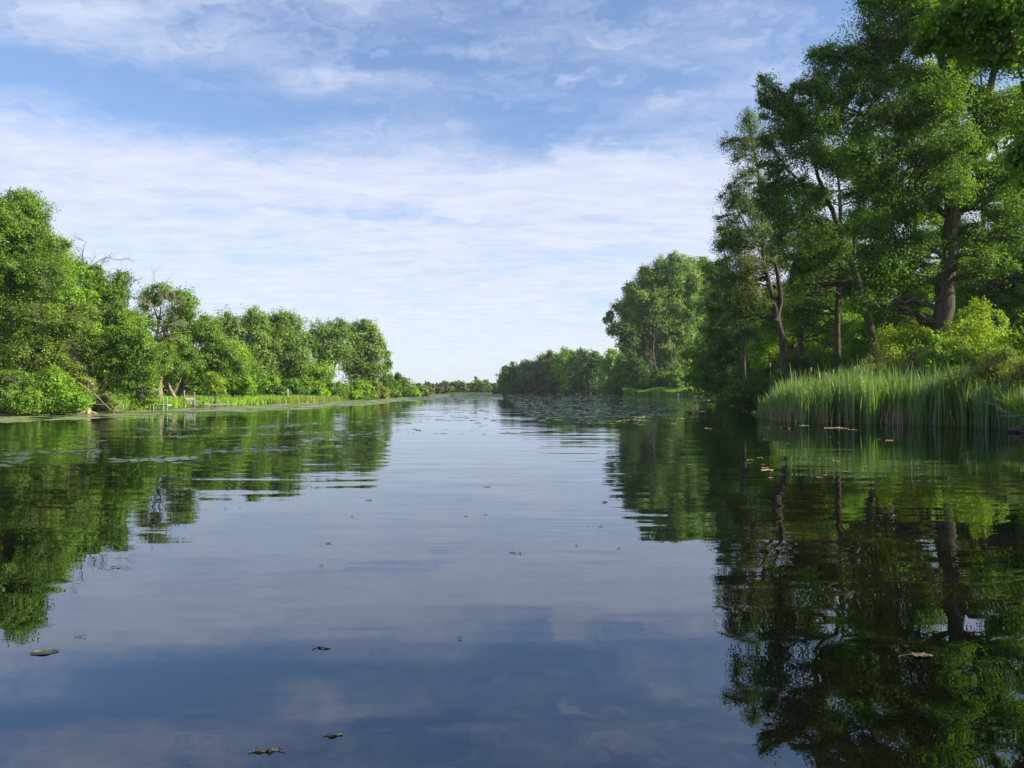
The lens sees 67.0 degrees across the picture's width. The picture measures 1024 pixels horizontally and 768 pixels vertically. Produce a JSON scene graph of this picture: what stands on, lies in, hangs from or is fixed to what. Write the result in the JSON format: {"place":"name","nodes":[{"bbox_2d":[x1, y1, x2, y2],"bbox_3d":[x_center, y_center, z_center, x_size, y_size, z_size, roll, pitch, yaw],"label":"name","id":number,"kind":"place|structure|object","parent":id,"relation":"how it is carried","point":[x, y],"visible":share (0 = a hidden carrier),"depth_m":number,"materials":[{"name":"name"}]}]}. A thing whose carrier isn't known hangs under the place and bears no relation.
{"place":"outdoors","nodes":[
{"label":"outdoors","id":0,"kind":"place"},
{"bbox_2d":[3,389,756,415],"bbox_3d":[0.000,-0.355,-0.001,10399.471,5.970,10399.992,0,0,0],"label":"ground","id":1,"kind":"structure","parent":0,"point":[191,406],"depth_m":120.29,"materials":[{"name":"soil"}]},
{"bbox_2d":[0,366,50,414],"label":"waterside bush","id":2,"kind":"object","parent":1,"relation":"on","point":[23,401],"visible":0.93,"depth_m":50.00,"materials":[{"name":"green plant"}]},
{"bbox_2d":[0,186,79,373],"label":"oak tree","id":3,"kind":"object","parent":1,"relation":"on","point":[26,242],"visible":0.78,"depth_m":56.83,"materials":[{"name":"green plant"}]},
{"bbox_2d":[0,260,106,392],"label":"tree","id":4,"kind":"object","parent":1,"relation":"on","point":[23,356],"visible":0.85,"depth_m":55.33,"materials":[{"name":"green plant"}]},
{"bbox_2d":[17,364,99,414],"bbox_3d":[-30.612,0.630,51.763,5.848,4.050,3.567,0,0,0],"label":"waterside bush","id":5,"kind":"object","parent":1,"relation":"on","point":[63,394],"visible":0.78,"depth_m":51.29,"materials":[{"name":"green plant"}]},
{"bbox_2d":[45,234,130,364],"bbox_3d":[-35.668,-5.126,61.851,12.946,14.440,6.698,0,0,12],"label":"maple tree","id":6,"kind":"object","parent":1,"relation":"on","point":[82,270],"visible":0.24,"depth_m":61.59,"materials":[{"name":"green plant"}]},
{"bbox_2d":[83,385,121,410],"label":"waterside bush","id":7,"kind":"object","parent":1,"relation":"on","point":[106,398],"visible":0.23,"depth_m":58.73,"materials":[{"name":"green plant"}]},
{"bbox_2d":[69,369,137,401],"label":"undergrowth bush","id":8,"kind":"object","parent":1,"relation":"on","point":[124,396],"visible":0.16,"depth_m":67.08,"materials":[{"name":"green plant"}]},
{"bbox_2d":[71,253,149,393],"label":"oak tree","id":9,"kind":"object","parent":1,"relation":"on","point":[116,293],"visible":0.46,"depth_m":65.42,"materials":[{"name":"green plant"}]},
{"bbox_2d":[70,317,167,408],"bbox_3d":[-29.015,-1.109,57.032,7.136,7.695,3.324,0,0,0],"label":"leaning oak","id":10,"kind":"object","parent":1,"relation":"on","point":[135,367],"visible":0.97,"depth_m":56.58,"materials":[{"name":"green plant"}]},
{"bbox_2d":[33,348,217,395],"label":"woodland","id":11,"kind":"object","parent":1,"relation":"on","point":[189,391],"visible":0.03,"depth_m":114.80,"materials":[{"name":"green plant"}]},
{"bbox_2d":[142,346,169,382],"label":"pale trunk tree","id":12,"kind":"object","parent":1,"relation":"on","point":[161,357],"visible":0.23,"depth_m":73.62,"materials":[{"name":"green plant"}]},
{"bbox_2d":[127,262,202,393],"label":"dead topped oak","id":13,"kind":"object","parent":1,"relation":"on","point":[176,315],"visible":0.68,"depth_m":79.75,"materials":[{"name":"green plant"}]},
{"bbox_2d":[156,342,180,397],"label":"pale trunk tree","id":14,"kind":"object","parent":1,"relation":"on","point":[171,350],"visible":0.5,"depth_m":74.71,"materials":[{"name":"green plant"}]},
{"bbox_2d":[142,359,195,397],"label":"forked trunk tree","id":15,"kind":"object","parent":1,"relation":"on","point":[180,368],"visible":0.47,"depth_m":76.90,"materials":[{"name":"green plant"}]},
{"bbox_2d":[154,311,253,395],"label":"oak tree","id":16,"kind":"object","parent":1,"relation":"on","point":[211,353],"visible":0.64,"depth_m":86.89,"materials":[{"name":"green plant"}]},
{"bbox_2d":[203,370,228,406],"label":"young tree","id":17,"kind":"object","parent":1,"relation":"on","point":[216,381],"visible":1,"depth_m":77.75,"materials":[{"name":"green plant"}]},
{"bbox_2d":[112,394,325,410],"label":"reeds","id":18,"kind":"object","parent":1,"relation":"on","point":[177,402],"depth_m":81.26,"materials":[{"name":"green plant"}]},
{"bbox_2d":[199,336,259,397],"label":"oak tree","id":19,"kind":"object","parent":1,"relation":"on","point":[243,384],"visible":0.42,"depth_m":95.53,"materials":[{"name":"green plant"}]},
{"bbox_2d":[210,304,248,395],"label":"cottonwood","id":20,"kind":"object","parent":1,"relation":"on","point":[232,324],"visible":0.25,"depth_m":117.86,"materials":[{"name":"green plant"}]},
{"bbox_2d":[230,370,282,392],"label":"bank bush","id":21,"kind":"object","parent":1,"relation":"on","point":[263,381],"visible":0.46,"depth_m":110.72,"materials":[{"name":"green plant"}]},
{"bbox_2d":[234,304,285,380],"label":"cottonwood","id":22,"kind":"object","parent":1,"relation":"on","point":[256,337],"visible":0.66,"depth_m":122.92,"materials":[{"name":"green plant"}]},
{"bbox_2d":[260,383,292,395],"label":"bank bush","id":23,"kind":"object","parent":1,"relation":"on","point":[281,390],"visible":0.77,"depth_m":109.41,"materials":[{"name":"green plant"}]},
{"bbox_2d":[265,306,319,384],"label":"cottonwood","id":24,"kind":"object","parent":1,"relation":"on","point":[295,360],"visible":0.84,"depth_m":126.69,"materials":[{"name":"green plant"}]},
{"bbox_2d":[280,377,311,395],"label":"bank bush","id":25,"kind":"object","parent":1,"relation":"on","point":[296,387],"visible":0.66,"depth_m":117.18,"materials":[{"name":"green plant"}]},
{"bbox_2d":[294,374,330,396],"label":"bank bush","id":26,"kind":"object","parent":1,"relation":"on","point":[316,388],"visible":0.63,"depth_m":119.13,"materials":[{"name":"green plant"}]},
{"bbox_2d":[293,356,342,382],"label":"hazel tree","id":27,"kind":"object","parent":1,"relation":"on","point":[326,372],"visible":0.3,"depth_m":133.71,"materials":[{"name":"green plant"}]},
{"bbox_2d":[318,378,348,397],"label":"bank bush","id":28,"kind":"object","parent":1,"relation":"on","point":[334,389],"visible":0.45,"depth_m":124.72,"materials":[{"name":"green plant"}]},
{"bbox_2d":[262,395,406,403],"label":"shore reeds","id":29,"kind":"object","parent":1,"relation":"on","point":[302,399],"visible":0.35,"depth_m":105.52,"materials":[{"name":"green plant"}]},
{"bbox_2d":[308,317,361,377],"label":"cottonwood","id":30,"kind":"object","parent":1,"relation":"on","point":[338,350],"visible":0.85,"depth_m":156.41,"materials":[{"name":"green plant"}]},
{"bbox_2d":[334,381,367,399],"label":"bank bush","id":31,"kind":"object","parent":1,"relation":"on","point":[354,394],"visible":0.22,"depth_m":127.59,"materials":[{"name":"green plant"}]},
{"bbox_2d":[337,318,387,383],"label":"cottonwood","id":32,"kind":"object","parent":1,"relation":"on","point":[367,341],"visible":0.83,"depth_m":162.74,"materials":[{"name":"green plant"}]},
{"bbox_2d":[345,378,379,399],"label":"bank bush","id":33,"kind":"object","parent":1,"relation":"on","point":[368,390],"visible":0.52,"depth_m":134.36,"materials":[{"name":"green plant"}]},
{"bbox_2d":[368,380,391,398],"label":"bank bush","id":34,"kind":"object","parent":1,"relation":"on","point":[383,392],"visible":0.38,"depth_m":144.41,"materials":[{"name":"green plant"}]},
{"bbox_2d":[379,341,393,378],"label":"poplar sapling","id":35,"kind":"object","parent":1,"relation":"on","point":[388,364],"visible":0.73,"depth_m":171.72,"materials":[{"name":"green plant"}]},
{"bbox_2d":[379,374,402,397],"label":"bank bush","id":36,"kind":"object","parent":1,"relation":"on","point":[394,386],"visible":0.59,"depth_m":159.33,"materials":[{"name":"green plant"}]},
{"bbox_2d":[390,372,417,397],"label":"bank bush","id":37,"kind":"object","parent":1,"relation":"on","point":[405,384],"visible":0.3,"depth_m":174.37,"materials":[{"name":"green plant"}]},
{"bbox_2d":[403,382,422,396],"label":"bank bush","id":38,"kind":"object","parent":1,"relation":"on","point":[418,393],"visible":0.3,"depth_m":188.18,"materials":[{"name":"green plant"}]},
{"bbox_2d":[414,383,434,395],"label":"bank bush","id":39,"kind":"object","parent":1,"relation":"on","point":[425,390],"visible":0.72,"depth_m":211.33,"materials":[{"name":"green plant"}]},
{"bbox_2d":[436,380,452,393],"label":"tree","id":40,"kind":"object","parent":1,"relation":"on","point":[444,387],"visible":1,"depth_m":371.91,"materials":[{"name":"green plant"}]},
{"bbox_2d":[495,368,511,393],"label":"tree","id":41,"kind":"object","parent":1,"relation":"on","point":[500,381],"visible":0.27,"depth_m":347.16,"materials":[{"name":"green plant"}]},
{"bbox_2d":[499,361,522,392],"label":"tree","id":42,"kind":"object","parent":1,"relation":"on","point":[507,374],"visible":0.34,"depth_m":343.74,"materials":[{"name":"green plant"}]},
{"bbox_2d":[500,381,522,393],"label":"shore bush","id":43,"kind":"object","parent":1,"relation":"on","point":[507,388],"visible":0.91,"depth_m":341.25,"materials":[{"name":"green plant"}]},
{"bbox_2d":[509,359,538,393],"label":"tree","id":44,"kind":"object","parent":1,"relation":"on","point":[521,370],"visible":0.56,"depth_m":340.28,"materials":[{"name":"green plant"}]},
{"bbox_2d":[523,353,552,393],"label":"tree","id":45,"kind":"object","parent":1,"relation":"on","point":[532,374],"visible":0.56,"depth_m":337.20,"materials":[{"name":"green plant"}]},
{"bbox_2d":[536,349,562,393],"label":"tree","id":46,"kind":"object","parent":1,"relation":"on","point":[549,356],"visible":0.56,"depth_m":334.38,"materials":[{"name":"green plant"}]},
{"bbox_2d":[548,346,580,393],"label":"tree","id":47,"kind":"object","parent":1,"relation":"on","point":[563,355],"visible":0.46,"depth_m":329.68,"materials":[{"name":"green plant"}]},
{"bbox_2d":[561,347,587,393],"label":"tree","id":48,"kind":"object","parent":1,"relation":"on","point":[570,373],"visible":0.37,"depth_m":319.90,"materials":[{"name":"green plant"}]},
{"bbox_2d":[570,348,602,393],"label":"tree","id":49,"kind":"object","parent":1,"relation":"on","point":[586,379],"visible":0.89,"depth_m":309.09,"materials":[{"name":"green plant"}]},
{"bbox_2d":[594,348,619,394],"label":"tree","id":50,"kind":"object","parent":1,"relation":"on","point":[607,361],"visible":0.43,"depth_m":288.49,"materials":[{"name":"green plant"}]},
{"bbox_2d":[608,380,626,395],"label":"bank bush","id":51,"kind":"object","parent":1,"relation":"on","point":[614,389],"visible":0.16,"depth_m":229.92,"materials":[{"name":"green plant"}]},
{"bbox_2d":[601,309,647,380],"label":"overhanging ash","id":52,"kind":"object","parent":1,"relation":"on","point":[621,330],"visible":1,"depth_m":221.18,"materials":[{"name":"green plant"}]},
{"bbox_2d":[610,356,652,390],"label":"bank bush","id":53,"kind":"object","parent":1,"relation":"on","point":[622,378],"visible":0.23,"depth_m":226.28,"materials":[{"name":"green plant"}]},
{"bbox_2d":[626,357,668,387],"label":"bank bush","id":54,"kind":"object","parent":1,"relation":"on","point":[659,365],"visible":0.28,"depth_m":223.71,"materials":[{"name":"green plant"}]},
{"bbox_2d":[638,368,673,389],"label":"bank bush","id":55,"kind":"object","parent":1,"relation":"on","point":[657,378],"visible":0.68,"depth_m":215.12,"materials":[{"name":"green plant"}]},
{"bbox_2d":[609,250,708,362],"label":"cottonwood","id":56,"kind":"object","parent":1,"relation":"on","point":[673,283],"visible":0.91,"depth_m":224.79,"materials":[{"name":"green plant"}]},
{"bbox_2d":[655,348,687,373],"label":"bank bush","id":57,"kind":"object","parent":1,"relation":"on","point":[677,363],"visible":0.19,"depth_m":223.29,"materials":[{"name":"green plant"}]},
{"bbox_2d":[623,386,721,398],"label":"shore grass","id":58,"kind":"structure","parent":1,"relation":"on","point":[663,391],"depth_m":207.31,"materials":[{"name":"green plant"}]},
{"bbox_2d":[664,367,691,388],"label":"bank bush","id":59,"kind":"object","parent":1,"relation":"on","point":[674,380],"visible":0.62,"depth_m":211.51,"materials":[{"name":"green plant"}]},
{"bbox_2d":[680,255,717,331],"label":"cottonwood","id":60,"kind":"object","parent":1,"relation":"on","point":[694,261],"visible":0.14,"depth_m":235.26,"materials":[{"name":"green plant"}]},
{"bbox_2d":[713,378,740,404],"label":"waterside bush","id":61,"kind":"object","parent":1,"relation":"on","point":[722,399],"visible":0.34,"depth_m":83.58,"materials":[{"name":"green plant"}]},
{"bbox_2d":[692,259,762,396],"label":"maple tree","id":62,"kind":"object","parent":1,"relation":"on","point":[723,345],"visible":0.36,"depth_m":103.13,"materials":[{"name":"green plant"}]},
{"bbox_2d":[712,227,756,379],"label":"tree","id":63,"kind":"object","parent":1,"relation":"on","point":[718,261],"visible":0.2,"depth_m":65.87,"materials":[{"name":"green plant"}]},
{"bbox_2d":[714,304,781,381],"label":"maple tree","id":64,"kind":"object","parent":1,"relation":"on","point":[748,334],"visible":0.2,"depth_m":87.33,"materials":[{"name":"green plant"}]},
{"bbox_2d":[727,367,777,410],"bbox_3d":[19.590,0.685,59.738,5.537,4.064,3.555,0,-1,29],"label":"waterside bush","id":65,"kind":"object","parent":1,"relation":"on","point":[741,395],"visible":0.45,"depth_m":59.45,"materials":[{"name":"green plant"}]},
{"bbox_2d":[702,105,816,376],"bbox_3d":[19.560,-9.305,57.870,10.444,22.896,4.604,0,0,0],"label":"slender cottonwood","id":66,"kind":"object","parent":1,"relation":"on","point":[738,242],"visible":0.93,"depth_m":57.83,"materials":[{"name":"green plant"}]},
{"bbox_2d":[597,281,954,400],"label":"woodland","id":67,"kind":"object","parent":1,"relation":"on","point":[705,371],"visible":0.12,"depth_m":109.01,"materials":[{"name":"green plant"}]},
{"bbox_2d":[741,291,833,376],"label":"sunlit tree","id":68,"kind":"object","parent":1,"relation":"on","point":[763,354],"visible":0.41,"depth_m":79.46,"materials":[{"name":"green plant"}]},
{"bbox_2d":[749,351,827,406],"bbox_3d":[21.231,-0.171,57.630,7.252,4.521,4.980,0,0,0],"label":"undergrowth bush","id":69,"kind":"object","parent":1,"relation":"on","point":[796,362],"visible":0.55,"depth_m":57.08,"materials":[{"name":"green plant"}]},
{"bbox_2d":[735,191,864,357],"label":"backing tree","id":70,"kind":"object","parent":1,"relation":"on","point":[799,332],"visible":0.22,"depth_m":71.59,"materials":[{"name":"green plant"}]},
{"bbox_2d":[741,67,891,358],"bbox_3d":[20.656,-9.580,52.000,10.404,23.090,4.808,0,0,0],"label":"elm tree","id":71,"kind":"object","parent":1,"relation":"on","point":[791,132],"visible":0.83,"depth_m":51.85,"materials":[{"name":"green plant"}]},
{"bbox_2d":[769,137,896,357],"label":"backing tree","id":72,"kind":"object","parent":1,"relation":"on","point":[802,305],"visible":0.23,"depth_m":66.19,"materials":[{"name":"green plant"}]},
{"bbox_2d":[805,280,867,366],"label":"sunlit tree","id":73,"kind":"object","parent":1,"relation":"on","point":[848,314],"visible":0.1,"depth_m":83.30,"materials":[{"name":"green plant"}]},
{"bbox_2d":[821,351,860,377],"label":"undergrowth bush","id":74,"kind":"object","parent":1,"relation":"on","point":[835,360],"visible":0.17,"depth_m":61.58,"materials":[{"name":"green plant"}]},
{"bbox_2d":[824,315,882,368],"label":"bush","id":75,"kind":"object","parent":1,"relation":"on","point":[858,348],"visible":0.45,"depth_m":77.16,"materials":[{"name":"green plant"}]},
{"bbox_2d":[823,236,931,345],"bbox_3d":[25.617,-4.201,54.231,7.393,12.380,3.979,0,0,0],"label":"twin trunk oak","id":76,"kind":"object","parent":1,"relation":"on","point":[845,289],"visible":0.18,"depth_m":53.72,"materials":[{"name":"green plant"}]},
{"bbox_2d":[851,351,912,377],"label":"weed clump","id":77,"kind":"object","parent":1,"relation":"on","point":[885,359],"visible":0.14,"depth_m":45.51,"materials":[{"name":"green plant"}]},
{"bbox_2d":[859,315,934,366],"bbox_3d":[25.536,-1.252,48.932,6.433,6.408,4.889,0,0,0],"label":"yellow bush","id":78,"kind":"object","parent":1,"relation":"on","point":[917,336],"visible":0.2,"depth_m":48.55,"materials":[{"name":"green plant"}]},
{"bbox_2d":[866,285,934,352],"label":"sunlit tree","id":79,"kind":"object","parent":1,"relation":"on","point":[907,317],"visible":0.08,"depth_m":75.25,"materials":[{"name":"green plant"}]},
{"bbox_2d":[778,0,1023,343],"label":"giant oak","id":80,"kind":"object","parent":1,"relation":"on","point":[955,192],"visible":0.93,"depth_m":47.27,"materials":[{"name":"green plant"}]},
{"bbox_2d":[850,54,969,330],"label":"backing tree","id":81,"kind":"object","parent":1,"relation":"on","point":[918,226],"visible":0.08,"depth_m":69.80,"materials":[{"name":"green plant"}]},
{"bbox_2d":[892,342,933,374],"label":"weed clump","id":82,"kind":"object","parent":1,"relation":"on","point":[915,358],"visible":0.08,"depth_m":44.77,"materials":[{"name":"green plant"}]},
{"bbox_2d":[916,329,980,377],"bbox_3d":[24.721,-0.540,43.008,4.910,5.001,3.814,0,0,0],"label":"yellow bush","id":83,"kind":"object","parent":1,"relation":"on","point":[944,356],"visible":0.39,"depth_m":42.11,"materials":[{"name":"green plant"}]},
{"bbox_2d":[920,335,979,378],"bbox_3d":[24.818,-0.392,43.076,5.805,4.655,3.428,0,0,0],"label":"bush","id":84,"kind":"object","parent":1,"relation":"on","point":[973,353],"visible":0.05,"depth_m":42.53,"materials":[{"name":"green plant"}]},
{"bbox_2d":[908,0,1023,201],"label":"maple","id":85,"kind":"object","parent":1,"relation":"on","point":[986,23],"visible":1,"depth_m":17.48,"materials":[{"name":"green plant"}]},
{"bbox_2d":[931,242,1007,330],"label":"sunlit tree","id":86,"kind":"object","parent":1,"relation":"on","point":[961,300],"visible":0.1,"depth_m":70.40,"materials":[{"name":"green plant"}]},
{"bbox_2d":[929,295,1015,364],"bbox_3d":[27.726,-1.639,45.421,8.636,7.230,5.580,0,-1,-28],"label":"yellow bush","id":87,"kind":"object","parent":1,"relation":"on","point":[993,325],"visible":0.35,"depth_m":44.27,"materials":[{"name":"green plant"}]},
{"bbox_2d":[921,35,1023,316],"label":"backing tree","id":88,"kind":"object","parent":1,"relation":"on","point":[936,221],"visible":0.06,"depth_m":67.75,"materials":[{"name":"green plant"}]},
{"bbox_2d":[942,343,1020,415],"bbox_3d":[23.107,0.016,37.552,4.814,3.864,3.595,0,0,0],"label":"weed clump","id":89,"kind":"object","parent":1,"relation":"on","point":[995,365],"visible":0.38,"depth_m":36.87,"materials":[{"name":"green plant"}]},
{"bbox_2d":[941,390,1023,424],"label":"bank grass","id":90,"kind":"structure","parent":1,"relation":"on","point":[1014,407],"depth_m":32.48,"materials":[{"name":"green plant"}]},
{"bbox_2d":[956,229,1023,334],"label":"dark spruce like tree","id":91,"kind":"object","parent":1,"relation":"on","point":[1012,299],"visible":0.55,"depth_m":59.49,"materials":[{"name":"green plant"}]},
{"bbox_2d":[969,84,1023,274],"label":"backing tree","id":92,"kind":"object","parent":1,"relation":"on","point":[1000,250],"visible":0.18,"depth_m":58.77,"materials":[{"name":"green plant"}]},
{"bbox_2d":[985,206,1023,346],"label":"sunlit tree","id":93,"kind":"object","parent":1,"relation":"on","point":[1020,308],"visible":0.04,"depth_m":69.39,"materials":[{"name":"green plant"}]},
{"bbox_2d":[990,313,1023,362],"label":"yellow bush","id":94,"kind":"object","parent":1,"relation":"on","point":[1017,344],"visible":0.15,"depth_m":41.08,"materials":[{"name":"green plant"}]},
{"bbox_2d":[994,353,1023,393],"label":"weed clump","id":95,"kind":"object","parent":1,"relation":"on","point":[1017,372],"visible":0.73,"depth_m":34.46,"materials":[{"name":"green plant"}]},
{"bbox_2d":[1007,425,1023,432],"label":"bank stump","id":96,"kind":"object","parent":1,"relation":"on","point":[1018,428],"visible":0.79,"depth_m":30.96,"materials":[{"name":"brown wood"}]},
{"bbox_2d":[0,394,1023,767],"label":"water","id":97,"kind":"structure","parent":0,"point":[722,600],"depth_m":6.56,"materials":[{"name":"blue liquid"}]},
{"bbox_2d":[30,648,58,654],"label":"floating leaf","id":98,"kind":"object","parent":97,"relation":"on","point":[43,651],"visible":1,"depth_m":5.00,"materials":[{"name":"beige plant"}]},
{"bbox_2d":[77,376,126,414],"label":"fallen branch","id":99,"kind":"object","parent":97,"relation":"in","point":[100,399],"visible":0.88,"depth_m":53.85,"materials":[{"name":"wood"}]},
{"bbox_2d":[0,418,399,466],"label":"weed streaks","id":100,"kind":"object","parent":97,"relation":"on","point":[21,459],"visible":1,"depth_m":21.29,"materials":[{"name":"green plant"}]},
{"bbox_2d":[0,394,448,422],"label":"duckweed mat","id":101,"kind":"object","parent":97,"relation":"on","point":[6,419],"visible":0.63,"depth_m":64.16,"materials":[{"name":"green plant"}]},
{"bbox_2d":[408,394,502,399],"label":"floating weed","id":102,"kind":"object","parent":97,"relation":"on","point":[462,398],"visible":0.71,"depth_m":174.86,"materials":[{"name":"green plant"}]},
{"bbox_2d":[758,352,1023,428],"bbox_3d":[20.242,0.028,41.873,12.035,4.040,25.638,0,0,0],"label":"cattail bed","id":103,"kind":"object","parent":97,"relation":"on","point":[870,391],"visible":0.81,"depth_m":38.96,"materials":[{"name":"green plant"}]},
{"bbox_2d":[0,0,1023,386],"label":"sky","id":104,"kind":"structure","parent":0,"point":[479,182],"materials":[{"name":"blue"}]},
{"bbox_2d":[506,394,695,417],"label":"lily pad field","id":105,"kind":"structure","parent":0,"point":[549,416],"depth_m":84.20,"materials":[{"name":"green plant"}]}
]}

